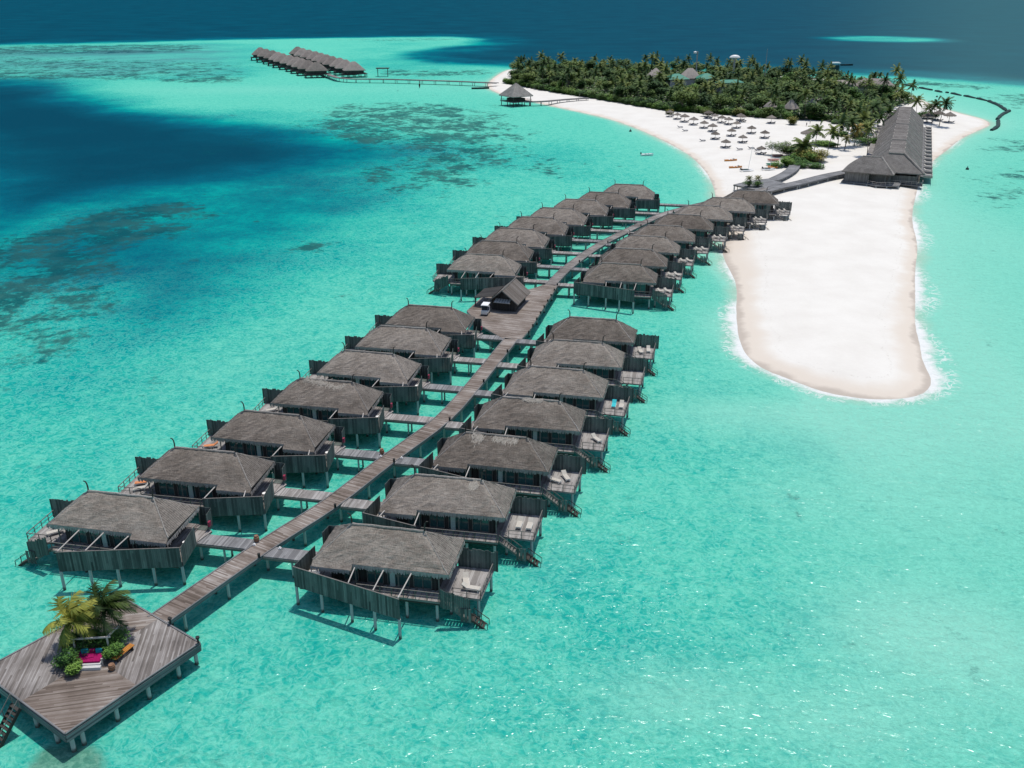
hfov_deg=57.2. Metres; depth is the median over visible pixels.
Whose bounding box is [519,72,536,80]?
broadleaf tree
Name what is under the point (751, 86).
broadleaf tree
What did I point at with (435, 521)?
glass door
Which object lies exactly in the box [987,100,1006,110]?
breakwater tube
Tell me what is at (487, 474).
glass door
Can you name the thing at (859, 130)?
coconut palm
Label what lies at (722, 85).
coconut palm
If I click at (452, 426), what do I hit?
link walkway
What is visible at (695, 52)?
lamp mast
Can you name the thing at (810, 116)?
shrub
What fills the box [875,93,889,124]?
coconut palm
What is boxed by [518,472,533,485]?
glass door
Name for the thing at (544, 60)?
coconut palm
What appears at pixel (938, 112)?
beach parasol
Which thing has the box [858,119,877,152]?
coconut palm
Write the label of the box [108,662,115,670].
clay pot
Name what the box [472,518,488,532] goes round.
glass door
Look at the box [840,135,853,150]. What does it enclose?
coconut palm
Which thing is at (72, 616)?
coconut palm
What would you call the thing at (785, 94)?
broadleaf tree
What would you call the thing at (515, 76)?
broadleaf tree
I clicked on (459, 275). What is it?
glass door
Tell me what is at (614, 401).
sun lounger
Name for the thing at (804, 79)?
coconut palm
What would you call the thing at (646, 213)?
link walkway
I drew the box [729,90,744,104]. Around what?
broadleaf tree
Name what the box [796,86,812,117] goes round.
coconut palm
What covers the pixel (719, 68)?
coconut palm
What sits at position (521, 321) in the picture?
hut deck
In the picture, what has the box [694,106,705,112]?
shrub
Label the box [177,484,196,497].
glass door
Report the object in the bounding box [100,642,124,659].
shrub
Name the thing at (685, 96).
broadleaf tree
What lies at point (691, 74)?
thatched hut
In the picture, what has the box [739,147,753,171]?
catamaran
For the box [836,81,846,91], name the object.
coconut palm
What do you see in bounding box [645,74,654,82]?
coconut palm
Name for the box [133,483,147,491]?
sun lounger
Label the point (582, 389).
overwater villa
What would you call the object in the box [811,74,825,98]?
coconut palm
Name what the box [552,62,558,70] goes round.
coconut palm
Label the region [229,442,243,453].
glass door
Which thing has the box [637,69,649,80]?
coconut palm
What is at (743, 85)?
broadleaf tree
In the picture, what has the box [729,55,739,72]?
water tower
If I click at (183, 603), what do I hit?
boardwalk
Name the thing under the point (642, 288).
glass door
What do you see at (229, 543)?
link walkway
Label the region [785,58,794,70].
coconut palm
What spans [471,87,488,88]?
barge
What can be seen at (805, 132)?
beach parasol
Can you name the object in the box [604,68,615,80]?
broadleaf tree
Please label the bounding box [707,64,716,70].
broadleaf tree
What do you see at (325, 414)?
glass door
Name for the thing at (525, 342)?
link walkway
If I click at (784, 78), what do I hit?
broadleaf tree
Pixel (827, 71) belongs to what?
coconut palm
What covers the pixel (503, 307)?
door
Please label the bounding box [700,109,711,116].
shrub
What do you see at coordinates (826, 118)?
shrub
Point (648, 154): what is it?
dinghy
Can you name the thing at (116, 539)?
glass door
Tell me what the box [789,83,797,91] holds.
coconut palm
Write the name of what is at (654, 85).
broadleaf tree
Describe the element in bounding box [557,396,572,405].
glass door
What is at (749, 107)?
broadleaf tree
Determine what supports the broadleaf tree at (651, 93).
on the beach sand
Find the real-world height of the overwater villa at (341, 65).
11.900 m
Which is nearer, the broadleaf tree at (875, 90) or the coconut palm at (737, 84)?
the coconut palm at (737, 84)
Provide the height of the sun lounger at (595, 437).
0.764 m
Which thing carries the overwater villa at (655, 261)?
on the sea
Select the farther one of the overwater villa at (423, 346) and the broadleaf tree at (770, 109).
the broadleaf tree at (770, 109)
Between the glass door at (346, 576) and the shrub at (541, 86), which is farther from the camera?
the shrub at (541, 86)
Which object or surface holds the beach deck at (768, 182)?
on the beach sand
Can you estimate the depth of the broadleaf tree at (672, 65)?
658.02 m
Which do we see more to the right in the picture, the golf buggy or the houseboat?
the houseboat
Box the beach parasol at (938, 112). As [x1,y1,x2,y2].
[932,110,944,120]
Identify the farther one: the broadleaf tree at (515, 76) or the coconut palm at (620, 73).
the broadleaf tree at (515, 76)
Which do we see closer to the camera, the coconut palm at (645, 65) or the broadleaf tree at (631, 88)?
the broadleaf tree at (631, 88)
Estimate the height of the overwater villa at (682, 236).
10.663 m
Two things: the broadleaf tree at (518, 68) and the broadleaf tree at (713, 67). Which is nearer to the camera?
the broadleaf tree at (713, 67)
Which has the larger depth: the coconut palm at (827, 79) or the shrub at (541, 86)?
the shrub at (541, 86)
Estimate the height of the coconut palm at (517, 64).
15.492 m
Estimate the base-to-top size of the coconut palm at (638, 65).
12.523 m
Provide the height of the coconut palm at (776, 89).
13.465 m
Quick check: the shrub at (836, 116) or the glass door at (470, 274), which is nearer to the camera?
the glass door at (470, 274)
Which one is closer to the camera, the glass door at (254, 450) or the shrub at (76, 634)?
the shrub at (76, 634)
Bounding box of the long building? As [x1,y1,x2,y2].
[866,107,932,186]
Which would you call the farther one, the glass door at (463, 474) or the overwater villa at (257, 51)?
the overwater villa at (257, 51)
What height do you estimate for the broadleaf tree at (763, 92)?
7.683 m
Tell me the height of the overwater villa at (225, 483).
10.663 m
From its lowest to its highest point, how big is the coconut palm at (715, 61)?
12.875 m
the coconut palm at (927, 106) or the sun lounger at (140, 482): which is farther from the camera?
the coconut palm at (927, 106)
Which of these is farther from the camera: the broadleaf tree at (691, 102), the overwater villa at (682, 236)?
the broadleaf tree at (691, 102)
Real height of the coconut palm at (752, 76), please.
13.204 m
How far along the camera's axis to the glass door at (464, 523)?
107.08 m
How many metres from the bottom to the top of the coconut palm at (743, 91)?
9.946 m
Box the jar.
[253,534,259,541]
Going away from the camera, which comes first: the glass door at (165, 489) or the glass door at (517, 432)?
the glass door at (165, 489)
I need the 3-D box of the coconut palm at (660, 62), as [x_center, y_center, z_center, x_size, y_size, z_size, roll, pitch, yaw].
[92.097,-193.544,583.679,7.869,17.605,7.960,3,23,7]
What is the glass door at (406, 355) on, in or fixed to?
in the overwater villa at (423, 346)
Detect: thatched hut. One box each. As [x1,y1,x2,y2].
[648,68,658,81]
[666,74,689,86]
[681,68,698,85]
[695,73,717,91]
[715,79,743,93]
[763,100,777,108]
[784,99,799,113]
[853,78,894,96]
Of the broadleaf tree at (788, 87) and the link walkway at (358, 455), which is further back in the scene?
the broadleaf tree at (788, 87)
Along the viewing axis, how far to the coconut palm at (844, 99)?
454.29 m
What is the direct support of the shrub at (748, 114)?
on the beach sand
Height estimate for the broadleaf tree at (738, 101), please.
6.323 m
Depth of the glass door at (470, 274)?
196.25 m
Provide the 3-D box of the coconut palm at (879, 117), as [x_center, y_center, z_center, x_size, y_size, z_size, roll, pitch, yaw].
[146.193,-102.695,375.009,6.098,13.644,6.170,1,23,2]
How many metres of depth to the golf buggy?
176.90 m
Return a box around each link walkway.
[196,534,254,561]
[263,547,317,577]
[274,488,332,513]
[334,448,385,472]
[340,498,381,522]
[384,414,433,435]
[395,457,433,472]
[422,384,463,403]
[445,421,463,430]
[453,357,485,375]
[474,390,492,400]
[477,335,502,351]
[497,362,517,372]
[516,339,535,347]
[524,279,547,287]
[537,265,562,277]
[552,251,581,263]
[558,283,573,297]
[571,267,588,271]
[572,239,600,249]
[588,254,600,258]
[591,229,620,239]
[613,220,639,227]
[635,212,658,218]
[660,203,687,211]
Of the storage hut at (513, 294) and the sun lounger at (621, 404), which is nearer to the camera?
the sun lounger at (621, 404)
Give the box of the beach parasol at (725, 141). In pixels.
[721,139,730,147]
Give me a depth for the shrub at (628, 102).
497.88 m
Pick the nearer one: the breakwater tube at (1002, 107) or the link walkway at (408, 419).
the link walkway at (408, 419)
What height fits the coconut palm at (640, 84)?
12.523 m
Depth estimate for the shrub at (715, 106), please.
463.30 m
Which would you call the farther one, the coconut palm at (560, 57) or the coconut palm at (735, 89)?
the coconut palm at (560, 57)
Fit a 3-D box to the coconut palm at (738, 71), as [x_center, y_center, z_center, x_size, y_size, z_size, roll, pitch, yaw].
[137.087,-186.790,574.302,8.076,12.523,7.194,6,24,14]
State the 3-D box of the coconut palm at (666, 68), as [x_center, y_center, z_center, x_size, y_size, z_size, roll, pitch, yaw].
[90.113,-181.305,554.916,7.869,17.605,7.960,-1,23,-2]
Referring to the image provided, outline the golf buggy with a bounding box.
[481,302,489,315]
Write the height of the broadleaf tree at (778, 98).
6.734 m
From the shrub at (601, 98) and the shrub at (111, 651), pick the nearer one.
the shrub at (111, 651)
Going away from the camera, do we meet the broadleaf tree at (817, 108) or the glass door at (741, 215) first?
the glass door at (741, 215)
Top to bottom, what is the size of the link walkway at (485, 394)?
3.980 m
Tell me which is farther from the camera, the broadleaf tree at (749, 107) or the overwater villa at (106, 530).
the broadleaf tree at (749, 107)
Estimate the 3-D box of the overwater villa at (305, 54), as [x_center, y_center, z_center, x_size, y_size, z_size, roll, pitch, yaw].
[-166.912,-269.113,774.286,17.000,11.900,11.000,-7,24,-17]
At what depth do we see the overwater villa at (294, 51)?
808.05 m
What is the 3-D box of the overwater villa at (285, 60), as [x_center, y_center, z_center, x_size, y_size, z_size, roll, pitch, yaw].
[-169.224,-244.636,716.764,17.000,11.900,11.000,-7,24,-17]
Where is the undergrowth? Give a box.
[511,68,915,122]
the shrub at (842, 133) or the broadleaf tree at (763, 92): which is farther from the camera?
the broadleaf tree at (763, 92)
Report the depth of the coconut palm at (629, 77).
529.99 m
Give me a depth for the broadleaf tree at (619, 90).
507.69 m
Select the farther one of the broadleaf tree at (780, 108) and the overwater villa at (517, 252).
the broadleaf tree at (780, 108)
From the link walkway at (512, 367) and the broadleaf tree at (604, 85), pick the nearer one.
the link walkway at (512, 367)
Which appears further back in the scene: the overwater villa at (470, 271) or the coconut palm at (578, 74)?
the coconut palm at (578, 74)
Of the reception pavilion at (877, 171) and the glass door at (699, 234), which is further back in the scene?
the reception pavilion at (877, 171)
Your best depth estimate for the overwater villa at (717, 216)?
239.15 m
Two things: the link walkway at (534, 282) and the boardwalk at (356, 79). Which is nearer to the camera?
the link walkway at (534, 282)
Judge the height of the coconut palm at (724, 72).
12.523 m
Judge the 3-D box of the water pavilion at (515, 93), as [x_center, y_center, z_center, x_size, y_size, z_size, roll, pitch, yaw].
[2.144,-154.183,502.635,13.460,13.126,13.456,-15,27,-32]
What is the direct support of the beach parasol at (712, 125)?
on the beach sand
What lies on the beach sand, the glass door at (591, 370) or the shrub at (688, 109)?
the shrub at (688, 109)
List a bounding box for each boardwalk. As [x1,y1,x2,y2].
[147,337,517,630]
[325,74,498,86]
[545,188,767,293]
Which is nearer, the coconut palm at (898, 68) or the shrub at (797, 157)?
the shrub at (797, 157)
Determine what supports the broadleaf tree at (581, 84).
on the beach sand
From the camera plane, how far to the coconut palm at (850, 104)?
425.95 m
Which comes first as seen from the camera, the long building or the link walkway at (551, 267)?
the link walkway at (551, 267)
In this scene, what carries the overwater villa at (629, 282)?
on the sea
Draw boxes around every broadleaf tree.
[507,69,519,76]
[509,62,529,69]
[511,72,521,79]
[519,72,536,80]
[534,60,553,67]
[537,71,555,79]
[539,78,553,83]
[550,82,559,86]
[556,80,566,87]
[557,71,579,83]
[560,72,577,86]
[561,61,576,65]
[576,80,586,88]
[579,69,593,77]
[579,78,595,88]
[583,60,598,69]
[601,80,610,91]
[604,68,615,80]
[614,86,624,96]
[615,58,632,66]
[626,68,636,77]
[626,85,635,96]
[630,83,645,93]
[644,80,662,95]
[647,89,656,100]
[654,87,670,99]
[660,81,668,95]
[666,92,681,100]
[668,61,681,70]
[671,89,701,108]
[685,100,696,105]
[686,83,699,91]
[690,62,706,71]
[695,76,707,92]
[696,98,711,107]
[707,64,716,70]
[711,94,737,108]
[727,83,754,92]
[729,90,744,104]
[732,97,740,108]
[737,77,751,83]
[740,81,757,97]
[742,103,754,110]
[748,92,765,101]
[750,94,772,108]
[753,85,767,92]
[758,90,771,97]
[761,107,776,112]
[767,65,790,72]
[767,85,787,95]
[769,96,784,102]
[775,100,787,105]
[775,104,786,116]
[778,72,794,80]
[779,91,799,102]
[782,75,792,80]
[782,81,803,92]
[796,78,812,88]
[800,100,827,115]
[816,69,833,77]
[821,96,841,114]
[825,69,843,78]
[833,92,845,101]
[838,94,848,105]
[847,86,863,98]
[847,99,872,110]
[864,89,878,96]
[873,84,889,94]
[879,83,896,97]
[885,93,895,101]
[898,91,910,99]
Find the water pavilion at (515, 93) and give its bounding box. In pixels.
[499,83,532,106]
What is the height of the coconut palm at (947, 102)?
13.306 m
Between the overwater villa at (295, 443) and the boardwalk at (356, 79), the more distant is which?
the boardwalk at (356, 79)
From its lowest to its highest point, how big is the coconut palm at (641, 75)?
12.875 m
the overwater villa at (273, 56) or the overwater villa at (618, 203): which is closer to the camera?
the overwater villa at (618, 203)
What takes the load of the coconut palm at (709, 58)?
on the beach sand
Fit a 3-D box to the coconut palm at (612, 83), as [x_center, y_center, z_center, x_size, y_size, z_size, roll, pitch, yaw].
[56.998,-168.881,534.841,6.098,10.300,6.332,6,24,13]
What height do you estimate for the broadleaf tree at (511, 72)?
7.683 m
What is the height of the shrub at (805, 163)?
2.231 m
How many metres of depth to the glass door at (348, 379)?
144.19 m
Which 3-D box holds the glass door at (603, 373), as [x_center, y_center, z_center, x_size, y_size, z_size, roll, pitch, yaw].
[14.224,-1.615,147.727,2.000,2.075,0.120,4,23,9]
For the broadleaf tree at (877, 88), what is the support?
on the beach sand
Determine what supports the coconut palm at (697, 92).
on the beach sand
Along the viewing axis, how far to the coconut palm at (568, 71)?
556.06 m
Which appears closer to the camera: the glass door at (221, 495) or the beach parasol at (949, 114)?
the glass door at (221, 495)
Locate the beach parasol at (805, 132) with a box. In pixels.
[800,128,817,134]
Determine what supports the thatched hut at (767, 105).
on the beach sand
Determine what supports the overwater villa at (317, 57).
on the sea
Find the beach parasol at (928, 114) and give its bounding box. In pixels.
[922,112,934,120]
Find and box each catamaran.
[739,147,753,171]
[761,149,774,169]
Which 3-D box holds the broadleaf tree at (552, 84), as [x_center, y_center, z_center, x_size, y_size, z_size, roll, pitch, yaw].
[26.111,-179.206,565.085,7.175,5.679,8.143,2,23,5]
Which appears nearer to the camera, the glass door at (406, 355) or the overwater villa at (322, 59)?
the glass door at (406, 355)
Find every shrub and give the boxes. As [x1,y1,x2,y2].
[50,636,97,668]
[64,656,82,675]
[65,630,89,644]
[84,620,101,642]
[94,627,130,647]
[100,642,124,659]
[539,84,547,90]
[588,88,603,97]
[597,92,606,99]
[611,93,620,101]
[625,98,631,104]
[632,97,644,105]
[635,100,645,106]
[642,97,657,106]
[659,101,674,109]
[675,105,686,111]
[684,106,691,112]
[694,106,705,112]
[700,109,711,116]
[708,103,725,111]
[721,109,731,114]
[732,107,744,115]
[742,180,755,186]
[745,110,752,116]
[750,111,759,117]
[753,181,763,186]
[754,109,771,117]
[764,141,791,153]
[770,156,795,167]
[771,110,785,118]
[781,112,792,119]
[786,116,797,124]
[787,155,804,159]
[791,150,816,162]
[792,147,829,161]
[792,159,824,168]
[793,111,807,119]
[807,114,815,119]
[812,140,840,146]
[820,115,828,120]
[830,114,841,119]
[831,131,847,136]
[853,134,876,144]
[917,111,939,118]
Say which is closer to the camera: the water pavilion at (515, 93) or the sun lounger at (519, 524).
the sun lounger at (519, 524)
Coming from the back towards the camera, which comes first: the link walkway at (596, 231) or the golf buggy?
the link walkway at (596, 231)
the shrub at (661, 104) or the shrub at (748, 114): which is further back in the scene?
the shrub at (661, 104)
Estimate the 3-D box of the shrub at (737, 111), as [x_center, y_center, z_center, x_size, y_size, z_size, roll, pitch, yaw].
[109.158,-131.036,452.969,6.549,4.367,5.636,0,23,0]
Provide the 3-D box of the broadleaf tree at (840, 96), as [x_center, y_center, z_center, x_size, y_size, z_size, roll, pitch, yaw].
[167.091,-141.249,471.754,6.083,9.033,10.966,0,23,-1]
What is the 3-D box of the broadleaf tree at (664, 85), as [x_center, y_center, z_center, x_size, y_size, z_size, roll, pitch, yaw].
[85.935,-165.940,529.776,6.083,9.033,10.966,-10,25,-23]
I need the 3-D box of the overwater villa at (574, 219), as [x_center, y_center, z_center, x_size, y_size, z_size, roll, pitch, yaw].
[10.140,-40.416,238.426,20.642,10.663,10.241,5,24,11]
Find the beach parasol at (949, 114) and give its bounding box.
[943,112,956,122]
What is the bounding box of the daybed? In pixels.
[68,625,118,670]
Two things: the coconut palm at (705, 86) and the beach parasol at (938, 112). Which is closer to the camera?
the beach parasol at (938, 112)
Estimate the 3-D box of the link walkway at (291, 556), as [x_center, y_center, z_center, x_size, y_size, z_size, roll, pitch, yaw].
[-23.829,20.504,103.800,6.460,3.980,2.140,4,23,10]
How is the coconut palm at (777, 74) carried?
on the beach sand
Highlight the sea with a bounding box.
[0,0,1023,767]
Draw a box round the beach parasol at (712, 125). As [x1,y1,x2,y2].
[708,123,717,131]
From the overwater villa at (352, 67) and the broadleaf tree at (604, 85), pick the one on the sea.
the overwater villa at (352, 67)
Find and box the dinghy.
[640,152,652,155]
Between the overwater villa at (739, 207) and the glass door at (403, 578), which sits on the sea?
the overwater villa at (739, 207)
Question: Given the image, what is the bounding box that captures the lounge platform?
[0,600,201,752]
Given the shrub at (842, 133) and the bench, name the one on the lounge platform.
the bench
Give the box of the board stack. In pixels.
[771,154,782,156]
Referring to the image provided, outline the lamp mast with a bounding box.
[694,51,698,71]
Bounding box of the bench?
[111,643,134,661]
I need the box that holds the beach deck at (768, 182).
[733,179,799,193]
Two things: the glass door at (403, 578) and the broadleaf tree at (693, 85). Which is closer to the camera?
the glass door at (403, 578)
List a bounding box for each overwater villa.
[15,480,212,590]
[118,438,286,531]
[192,401,345,487]
[251,47,263,59]
[253,370,392,448]
[256,49,269,62]
[262,50,275,63]
[267,52,280,65]
[272,53,286,67]
[279,55,292,69]
[285,56,298,71]
[289,47,300,56]
[290,58,304,73]
[293,513,497,639]
[294,48,305,57]
[296,60,321,75]
[300,50,312,59]
[303,342,430,414]
[304,62,329,78]
[306,51,318,61]
[311,53,324,62]
[317,54,329,65]
[322,56,336,69]
[328,58,343,73]
[333,59,358,74]
[339,318,459,384]
[341,61,366,77]
[362,464,546,566]
[369,298,482,357]
[418,423,586,517]
[427,248,527,300]
[450,236,540,279]
[459,388,612,472]
[470,222,555,264]
[491,358,633,436]
[494,211,574,255]
[516,202,592,244]
[517,332,648,402]
[536,310,658,375]
[554,195,613,234]
[573,257,676,313]
[578,188,636,225]
[589,242,685,292]
[603,179,659,216]
[605,230,696,278]
[628,219,711,265]
[649,209,729,252]
[673,201,746,240]
[699,193,768,229]
[724,185,791,220]
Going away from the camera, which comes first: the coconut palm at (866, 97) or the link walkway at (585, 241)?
the link walkway at (585, 241)
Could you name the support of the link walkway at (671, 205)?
on the sea
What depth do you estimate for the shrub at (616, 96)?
508.22 m
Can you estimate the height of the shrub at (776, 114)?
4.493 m
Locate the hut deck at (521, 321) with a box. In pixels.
[467,283,557,349]
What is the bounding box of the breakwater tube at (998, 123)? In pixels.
[990,119,1000,130]
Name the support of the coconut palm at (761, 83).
on the beach sand
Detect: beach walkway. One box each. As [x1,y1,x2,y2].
[525,97,588,105]
[768,164,800,181]
[769,170,844,191]
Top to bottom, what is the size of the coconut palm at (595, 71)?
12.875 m
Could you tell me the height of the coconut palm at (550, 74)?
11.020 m
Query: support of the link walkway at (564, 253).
on the sea
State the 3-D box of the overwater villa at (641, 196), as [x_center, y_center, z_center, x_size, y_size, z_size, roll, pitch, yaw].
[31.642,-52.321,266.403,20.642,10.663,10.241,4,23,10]
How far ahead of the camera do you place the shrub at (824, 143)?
369.31 m
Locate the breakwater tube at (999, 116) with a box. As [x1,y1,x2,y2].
[995,109,1010,119]
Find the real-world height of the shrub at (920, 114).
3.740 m
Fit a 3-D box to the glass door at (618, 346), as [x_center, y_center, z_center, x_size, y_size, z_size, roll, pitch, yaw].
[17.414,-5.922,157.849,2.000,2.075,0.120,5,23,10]
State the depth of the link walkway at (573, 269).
205.82 m
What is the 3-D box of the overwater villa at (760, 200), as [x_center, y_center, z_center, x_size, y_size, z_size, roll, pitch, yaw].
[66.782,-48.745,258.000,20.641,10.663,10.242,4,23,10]
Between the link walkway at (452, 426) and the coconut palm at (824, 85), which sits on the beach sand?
the coconut palm at (824, 85)
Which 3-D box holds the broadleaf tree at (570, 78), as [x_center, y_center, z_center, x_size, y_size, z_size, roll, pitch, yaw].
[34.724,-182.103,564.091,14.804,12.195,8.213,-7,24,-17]
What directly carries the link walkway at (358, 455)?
on the sea
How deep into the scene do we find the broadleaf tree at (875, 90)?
515.73 m
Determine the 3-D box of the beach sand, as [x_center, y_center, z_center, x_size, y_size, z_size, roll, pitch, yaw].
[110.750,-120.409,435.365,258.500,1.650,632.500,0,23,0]
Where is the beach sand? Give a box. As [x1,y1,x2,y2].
[488,69,989,398]
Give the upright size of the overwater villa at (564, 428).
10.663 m
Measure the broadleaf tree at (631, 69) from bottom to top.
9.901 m
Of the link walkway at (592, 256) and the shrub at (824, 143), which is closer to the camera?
the link walkway at (592, 256)
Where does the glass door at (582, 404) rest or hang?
in the overwater villa at (582, 389)
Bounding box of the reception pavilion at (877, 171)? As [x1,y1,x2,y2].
[841,155,900,188]
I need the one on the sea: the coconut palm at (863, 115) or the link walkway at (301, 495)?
the link walkway at (301, 495)
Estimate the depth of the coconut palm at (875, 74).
554.92 m
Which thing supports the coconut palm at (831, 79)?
on the beach sand
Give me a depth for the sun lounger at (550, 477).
117.68 m
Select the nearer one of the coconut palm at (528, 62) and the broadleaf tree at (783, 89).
the broadleaf tree at (783, 89)
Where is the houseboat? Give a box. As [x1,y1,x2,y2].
[831,62,840,71]
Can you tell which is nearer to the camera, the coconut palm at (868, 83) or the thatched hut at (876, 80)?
the coconut palm at (868, 83)
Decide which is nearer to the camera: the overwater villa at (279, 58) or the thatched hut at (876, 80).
the thatched hut at (876, 80)
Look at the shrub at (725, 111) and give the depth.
458.74 m
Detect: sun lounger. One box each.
[46,527,63,536]
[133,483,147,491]
[134,480,146,484]
[203,441,217,447]
[265,406,277,411]
[461,581,480,592]
[462,572,469,584]
[515,516,523,529]
[526,517,533,529]
[547,474,561,483]
[561,470,570,480]
[591,433,601,442]
[611,399,616,407]
[619,400,623,407]
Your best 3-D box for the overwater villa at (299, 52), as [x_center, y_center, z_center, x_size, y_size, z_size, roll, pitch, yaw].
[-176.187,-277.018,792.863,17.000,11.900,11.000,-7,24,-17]
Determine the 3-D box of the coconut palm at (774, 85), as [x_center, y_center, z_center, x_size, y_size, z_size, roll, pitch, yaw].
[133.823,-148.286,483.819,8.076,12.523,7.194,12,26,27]
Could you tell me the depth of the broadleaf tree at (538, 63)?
667.10 m
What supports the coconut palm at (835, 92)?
on the beach sand
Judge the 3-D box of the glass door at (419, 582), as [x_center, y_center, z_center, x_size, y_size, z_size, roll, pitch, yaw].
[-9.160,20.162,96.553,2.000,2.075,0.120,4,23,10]
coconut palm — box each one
[42,589,106,651]
[81,579,137,635]
[512,59,521,68]
[524,59,533,67]
[525,65,535,73]
[536,50,546,64]
[536,65,547,82]
[539,56,548,67]
[543,64,552,75]
[546,71,554,84]
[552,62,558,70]
[556,52,565,62]
[559,74,567,84]
[562,65,572,86]
[575,69,581,79]
[589,64,600,83]
[590,54,598,62]
[595,62,603,69]
[608,78,616,87]
[613,68,626,86]
[617,74,626,86]
[624,74,635,83]
[628,69,637,78]
[633,80,646,97]
[634,62,643,72]
[635,71,645,82]
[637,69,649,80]
[637,87,647,96]
[639,58,650,71]
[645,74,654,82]
[647,62,654,71]
[648,52,655,61]
[653,70,666,95]
[654,57,665,69]
[659,61,671,74]
[667,88,673,103]
[671,84,681,92]
[674,77,685,85]
[678,59,689,68]
[685,54,692,62]
[689,87,700,103]
[697,92,708,100]
[699,82,709,92]
[706,53,713,69]
[706,80,713,89]
[707,88,715,95]
[711,57,720,65]
[711,74,719,84]
[714,65,724,84]
[717,79,726,103]
[718,68,729,78]
[728,85,741,97]
[731,68,742,77]
[732,79,739,88]
[735,59,744,66]
[739,89,748,96]
[746,71,756,82]
[749,57,756,67]
[752,63,760,80]
[754,175,762,181]
[755,77,765,87]
[765,83,780,97]
[768,85,781,96]
[768,95,777,105]
[774,69,780,78]
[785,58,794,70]
[786,93,797,102]
[787,132,817,155]
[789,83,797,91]
[793,92,806,103]
[795,70,804,80]
[796,54,805,77]
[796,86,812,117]
[797,73,809,84]
[799,58,811,71]
[807,82,821,99]
[807,120,826,149]
[809,67,816,76]
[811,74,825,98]
[815,59,827,70]
[815,84,824,95]
[818,80,829,100]
[821,67,831,77]
[822,74,831,95]
[824,124,841,155]
[826,78,834,89]
[827,61,835,69]
[828,86,840,96]
[829,99,841,114]
[831,112,849,147]
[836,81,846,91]
[840,94,850,110]
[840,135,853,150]
[841,70,849,81]
[842,115,861,146]
[843,100,854,115]
[844,73,856,92]
[849,123,865,145]
[850,102,865,139]
[854,106,873,140]
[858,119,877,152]
[859,74,875,96]
[860,95,869,102]
[866,100,885,118]
[868,91,879,98]
[869,71,878,77]
[872,109,886,136]
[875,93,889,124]
[878,72,890,96]
[880,101,896,116]
[890,62,902,80]
[891,92,899,102]
[893,70,907,99]
[895,83,907,96]
[906,79,918,94]
[908,94,924,111]
[922,103,936,121]
[926,97,941,123]
[936,96,955,126]
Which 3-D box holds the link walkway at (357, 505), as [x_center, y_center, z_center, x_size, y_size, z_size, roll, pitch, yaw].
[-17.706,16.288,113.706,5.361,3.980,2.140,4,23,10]
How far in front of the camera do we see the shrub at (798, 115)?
442.71 m
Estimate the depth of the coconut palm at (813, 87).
457.57 m
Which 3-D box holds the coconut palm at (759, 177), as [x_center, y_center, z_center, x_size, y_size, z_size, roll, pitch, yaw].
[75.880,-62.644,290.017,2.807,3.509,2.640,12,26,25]
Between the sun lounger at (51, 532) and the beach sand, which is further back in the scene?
the beach sand
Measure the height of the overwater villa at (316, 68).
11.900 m
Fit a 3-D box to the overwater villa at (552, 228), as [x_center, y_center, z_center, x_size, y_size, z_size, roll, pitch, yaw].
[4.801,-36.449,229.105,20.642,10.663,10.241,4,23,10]
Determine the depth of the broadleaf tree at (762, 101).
466.53 m
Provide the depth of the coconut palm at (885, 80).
506.36 m
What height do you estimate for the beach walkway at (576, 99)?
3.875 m
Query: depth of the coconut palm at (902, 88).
492.99 m
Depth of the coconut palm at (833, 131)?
346.28 m
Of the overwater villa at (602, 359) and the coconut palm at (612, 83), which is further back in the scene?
the coconut palm at (612, 83)
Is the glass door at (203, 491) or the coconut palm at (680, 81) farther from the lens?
the coconut palm at (680, 81)
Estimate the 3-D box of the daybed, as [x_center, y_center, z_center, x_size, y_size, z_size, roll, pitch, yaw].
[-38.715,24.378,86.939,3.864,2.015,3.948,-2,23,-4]
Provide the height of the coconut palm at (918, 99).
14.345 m
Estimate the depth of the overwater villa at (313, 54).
752.39 m
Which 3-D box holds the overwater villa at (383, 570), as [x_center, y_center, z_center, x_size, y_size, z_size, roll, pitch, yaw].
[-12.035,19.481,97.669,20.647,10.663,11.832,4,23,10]
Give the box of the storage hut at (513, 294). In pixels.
[474,277,529,311]
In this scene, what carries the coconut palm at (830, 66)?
on the beach sand
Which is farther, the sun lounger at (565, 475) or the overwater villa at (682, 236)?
the overwater villa at (682, 236)
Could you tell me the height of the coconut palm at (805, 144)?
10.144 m
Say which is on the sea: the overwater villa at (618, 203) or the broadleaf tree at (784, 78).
the overwater villa at (618, 203)
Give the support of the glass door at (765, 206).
in the overwater villa at (760, 200)
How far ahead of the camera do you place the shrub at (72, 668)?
84.62 m
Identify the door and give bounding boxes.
[69,528,87,543]
[89,532,110,546]
[112,535,128,548]
[136,543,148,548]
[158,482,174,495]
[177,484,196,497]
[198,486,212,498]
[220,493,231,497]
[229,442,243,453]
[246,442,263,456]
[266,445,278,457]
[287,407,298,413]
[302,407,318,419]
[321,410,333,421]
[332,376,343,379]
[344,568,358,580]
[347,378,361,384]
[364,379,374,387]
[367,569,383,583]
[387,572,409,586]
[399,352,409,358]
[408,512,421,525]
[413,575,431,589]
[429,514,444,528]
[448,515,468,530]
[457,272,466,280]
[459,466,471,477]
[468,272,479,277]
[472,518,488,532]
[479,468,492,481]
[482,273,489,277]
[496,469,514,483]
[500,302,506,310]
[515,428,526,436]
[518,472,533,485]
[531,430,547,443]
[542,395,553,399]
[551,432,565,444]
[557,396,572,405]
[576,397,589,410]
[579,367,593,373]
[596,368,608,379]
[610,343,621,350]
[611,283,619,287]
[622,283,633,289]
[635,284,645,293]
[677,243,685,248]
[696,231,704,237]
[716,221,723,228]
[739,213,746,217]
[763,205,770,212]
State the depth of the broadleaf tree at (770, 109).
448.01 m
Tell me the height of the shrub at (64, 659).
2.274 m

